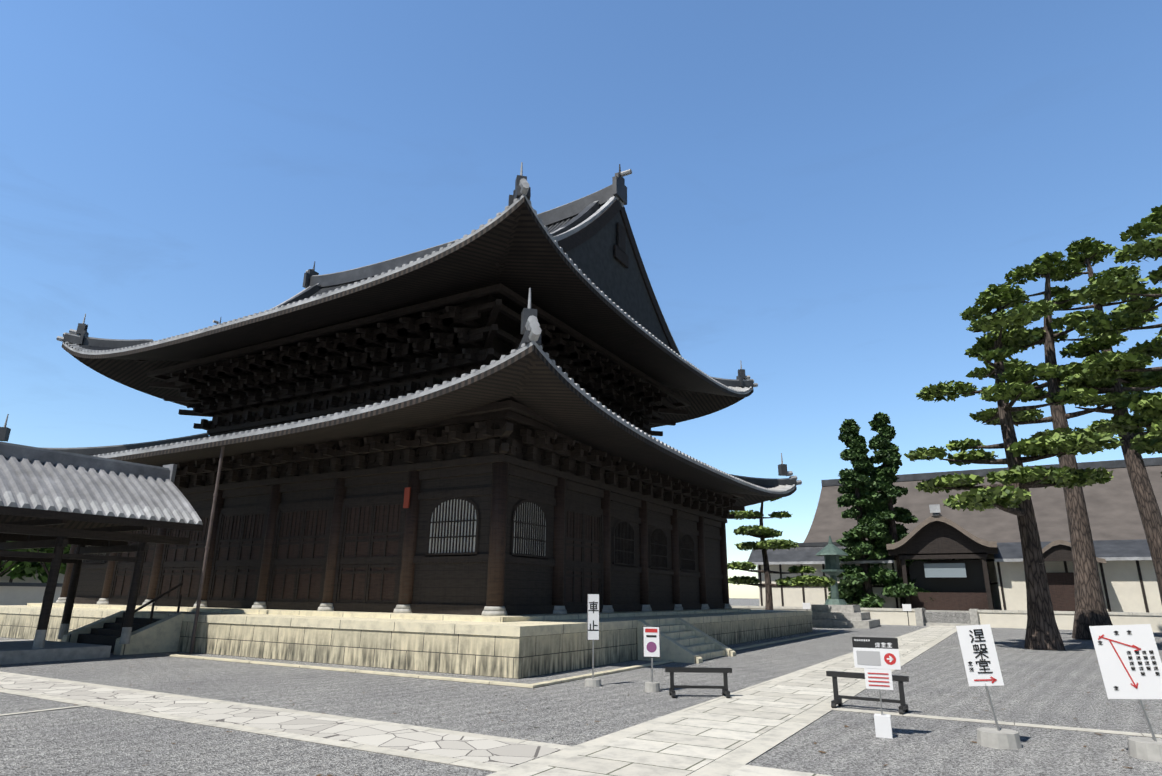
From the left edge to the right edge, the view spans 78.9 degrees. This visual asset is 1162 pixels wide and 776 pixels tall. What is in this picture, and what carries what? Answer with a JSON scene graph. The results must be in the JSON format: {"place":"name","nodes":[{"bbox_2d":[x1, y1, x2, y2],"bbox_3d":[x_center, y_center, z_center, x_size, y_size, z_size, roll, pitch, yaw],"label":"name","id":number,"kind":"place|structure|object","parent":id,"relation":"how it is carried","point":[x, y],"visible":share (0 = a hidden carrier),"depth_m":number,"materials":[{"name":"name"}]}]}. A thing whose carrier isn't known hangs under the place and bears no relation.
{"place":"outdoors","nodes":[
{"label":"outdoors","id":0,"kind":"place"},
{"bbox_2d":[74,419,726,614],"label":"hall walls","id":1,"kind":"structure","parent":0,"point":[450,558],"depth_m":23.32,"materials":[{"name":"brown wood"}]},
{"bbox_2d":[147,283,744,518],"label":"eave brackets","id":2,"kind":"object","parent":1,"relation":"attached to","point":[359,367],"visible":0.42,"depth_m":27.30,"materials":[{"name":"brown wood"}]},
{"bbox_2d":[62,194,753,427],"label":"upper roof","id":3,"kind":"structure","parent":2,"relation":"on","point":[517,240],"depth_m":26.70,"materials":[{"name":"tile"}]},
{"bbox_2d":[65,198,751,392],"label":"roof eave tiles","id":4,"kind":"object","parent":3,"relation":"on","point":[323,291],"visible":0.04,"depth_m":28.63,"materials":[{"name":"grey tile"}]},
{"bbox_2d":[99,341,796,505],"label":"hall roof","id":5,"kind":"structure","parent":2,"relation":"on","point":[532,376],"depth_m":20.54,"materials":[{"name":"tile"}]},
{"bbox_2d":[189,446,224,653],"bbox_3d":[-11.393,4.731,21.556,0.120,6.350,0.120,13,-20,-36],"label":"downpipe","id":6,"kind":"object","parent":5,"relation":"attached to","point":[207,548],"visible":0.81,"depth_m":21.45,"materials":[{"name":"brown metal"}]},
{"bbox_2d":[83,343,794,491],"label":"roof eave tiles","id":7,"kind":"object","parent":5,"relation":"on","point":[779,488],"visible":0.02,"depth_m":21.45,"materials":[{"name":"grey tile"}]},
{"bbox_2d":[0,162,801,485],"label":"roof ridge ornaments","id":8,"kind":"object","parent":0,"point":[594,212],"visible":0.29,"depth_m":33.05},
{"bbox_2d":[0,598,1161,775],"bbox_3d":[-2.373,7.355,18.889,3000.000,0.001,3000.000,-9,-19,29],"label":"ground","id":9,"kind":"structure","parent":0,"point":[86,741],"depth_m":11.00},
{"bbox_2d":[0,582,62,604],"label":"wall","id":10,"kind":"structure","parent":9,"relation":"on","point":[12,593],"depth_m":59.49,"materials":[{"name":"paint"}]},
{"bbox_2d":[0,561,64,582],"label":"precinct walls","id":11,"kind":"structure","parent":9,"relation":"on","point":[4,578],"depth_m":68.58,"materials":[{"name":"paint"}]},
{"bbox_2d":[0,551,65,582],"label":"trees","id":12,"kind":"object","parent":9,"relation":"on","point":[20,569],"depth_m":65.77,"materials":[{"name":"green plant"}]},
{"bbox_2d":[0,541,70,574],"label":"tree foliage","id":13,"kind":"object","parent":9,"relation":"on","point":[48,550],"depth_m":36.75,"materials":[{"name":"green plant"}]},
{"bbox_2d":[36,544,70,601],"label":"tree foliage","id":14,"kind":"object","parent":9,"relation":"on","point":[67,551],"depth_m":41.89,"materials":[{"name":"green plant"}]},
{"bbox_2d":[0,519,189,663],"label":"covered walkway","id":15,"kind":"structure","parent":9,"relation":"on","point":[29,534],"depth_m":19.81,"materials":[{"name":"brown wood"}]},
{"bbox_2d":[0,442,202,530],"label":"tiled roof","id":16,"kind":"structure","parent":15,"relation":"on","point":[79,491],"depth_m":20.23,"materials":[{"name":"tile"}]},
{"bbox_2d":[0,603,836,687],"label":"stone platform","id":17,"kind":"structure","parent":9,"relation":"on","point":[517,646],"depth_m":19.39,"materials":[{"name":"beige stone"}]},
{"bbox_2d":[56,597,731,615],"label":"column bases","id":18,"kind":"object","parent":17,"relation":"on","point":[493,611],"visible":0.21,"depth_m":23.61,"materials":[{"name":"grey stone"}]},
{"bbox_2d":[60,462,728,606],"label":"columns","id":19,"kind":"structure","parent":18,"relation":"on","point":[496,563],"depth_m":23.11,"materials":[{"name":"brown wood"}]},
{"bbox_2d":[0,626,1161,775],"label":"paths","id":20,"kind":"structure","parent":9,"relation":"on","point":[736,733],"depth_m":9.60,"materials":[{"name":"beige stone"}]},
{"bbox_2d":[20,632,1147,775],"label":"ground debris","id":21,"kind":"object","parent":9,"relation":"on","point":[719,663],"visible":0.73,"depth_m":10.13,"materials":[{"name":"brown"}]},
{"bbox_2d":[665,667,731,697],"bbox_3d":[2.154,5.379,12.898,1.220,0.498,0.470,1,-16,0],"label":"barrier","id":22,"kind":"object","parent":9,"relation":"on","point":[724,671],"visible":0.98,"depth_m":12.90,"materials":[{"name":"black paint"}]},
{"bbox_2d":[727,497,835,609],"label":"pine tree","id":23,"kind":"object","parent":9,"relation":"on","point":[803,580],"depth_m":45.79,"materials":[{"name":"green plant"}]},
{"bbox_2d":[811,536,880,628],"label":"bronze lantern","id":24,"kind":"object","parent":9,"relation":"on","point":[835,611],"visible":0.96,"depth_m":45.32,"materials":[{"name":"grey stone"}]},
{"bbox_2d":[826,671,908,714],"bbox_3d":[4.716,4.992,11.592,1.280,0.558,0.470,-10,-20,33],"label":"barrier","id":25,"kind":"object","parent":9,"relation":"on","point":[902,707],"visible":0.94,"depth_m":11.63,"materials":[{"name":"black paint"}]},
{"bbox_2d":[585,594,1161,761],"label":"signs","id":26,"kind":"object","parent":9,"relation":"on","point":[1129,661],"visible":1,"depth_m":9.00,"materials":[{"name":"white"}]},
{"bbox_2d":[731,605,1161,631],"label":"wall","id":27,"kind":"structure","parent":9,"relation":"on","point":[992,618],"depth_m":47.18,"materials":[{"name":"paint"}]},
{"bbox_2d":[853,460,872,607],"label":"cedar trunk","id":28,"kind":"object","parent":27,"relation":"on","point":[867,587],"visible":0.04,"depth_m":54.47,"materials":[{"name":"brown wood"}]},
{"bbox_2d":[828,419,902,607],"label":"tree foliage","id":29,"kind":"object","parent":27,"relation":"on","point":[870,526],"visible":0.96,"depth_m":54.63,"materials":[{"name":"green plant"}]},
{"bbox_2d":[884,465,905,607],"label":"tree trunk","id":30,"kind":"object","parent":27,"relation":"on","point":[892,530],"visible":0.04,"depth_m":54.77,"materials":[{"name":"brown wood"}]},
{"bbox_2d":[866,412,937,601],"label":"tree","id":31,"kind":"object","parent":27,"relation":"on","point":[887,453],"visible":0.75,"depth_m":55.37,"materials":[{"name":"green plant"}]},
{"bbox_2d":[748,457,1161,612],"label":"background building","id":32,"kind":"structure","parent":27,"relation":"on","point":[976,561],"depth_m":53.01,"materials":[{"name":"paint"}]},
{"bbox_2d":[934,303,1083,650],"bbox_3d":[17.188,2.725,28.243,5.010,14.640,4.414,3,-17,-7],"label":"pine trunk","id":33,"kind":"object","parent":9,"relation":"on","point":[1042,631],"visible":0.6,"depth_m":27.26,"materials":[{"name":"brown plant"}]},
{"bbox_2d":[904,281,1123,511],"bbox_3d":[17.372,0.059,28.870,7.870,9.950,5.585,1,-16,0],"label":"pine foliage","id":34,"kind":"object","parent":33,"relation":"attached to","point":[1017,320],"visible":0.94,"depth_m":28.20,"materials":[{"name":"green plant"}]},
{"bbox_2d":[984,267,1115,639],"bbox_3d":[24.561,2.658,36.401,5.614,19.548,4.428,0,-16,2],"label":"pine trunk","id":35,"kind":"object","parent":9,"relation":"on","point":[1090,607],"visible":0.71,"depth_m":34.63,"materials":[{"name":"brown plant"}]},
{"bbox_2d":[980,251,1147,437],"bbox_3d":[24.977,-2.212,37.809,7.192,10.151,6.598,1,-16,0],"label":"pine foliage","id":36,"kind":"object","parent":35,"relation":"attached to","point":[1072,370],"visible":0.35,"depth_m":37.06,"materials":[{"name":"green plant"}]},
{"bbox_2d":[1056,252,1161,603],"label":"pine trunk","id":37,"kind":"object","parent":9,"relation":"on","point":[1148,508],"visible":0.42,"depth_m":34.18,"materials":[{"name":"brown plant"}]},
{"bbox_2d":[1034,236,1161,445],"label":"pine foliage","id":38,"kind":"object","parent":37,"relation":"attached to","point":[1077,255],"visible":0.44,"depth_m":36.56,"materials":[{"name":"green plant"}]},
{"bbox_2d":[1105,249,1161,427],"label":"pine trunk","id":39,"kind":"object","parent":9,"relation":"on","point":[1150,327],"visible":0.56,"depth_m":27.92,"materials":[{"name":"brown plant"}]},
{"bbox_2d":[1069,205,1161,476],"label":"pine foliage","id":40,"kind":"object","parent":39,"relation":"on","point":[1146,408],"visible":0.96,"depth_m":28.31,"materials":[{"name":"green plant"}]},
{"bbox_2d":[0,0,1161,597],"label":"sky","id":41,"kind":"structure","parent":0,"point":[819,192],"materials":[{"name":"blue"}]}
]}

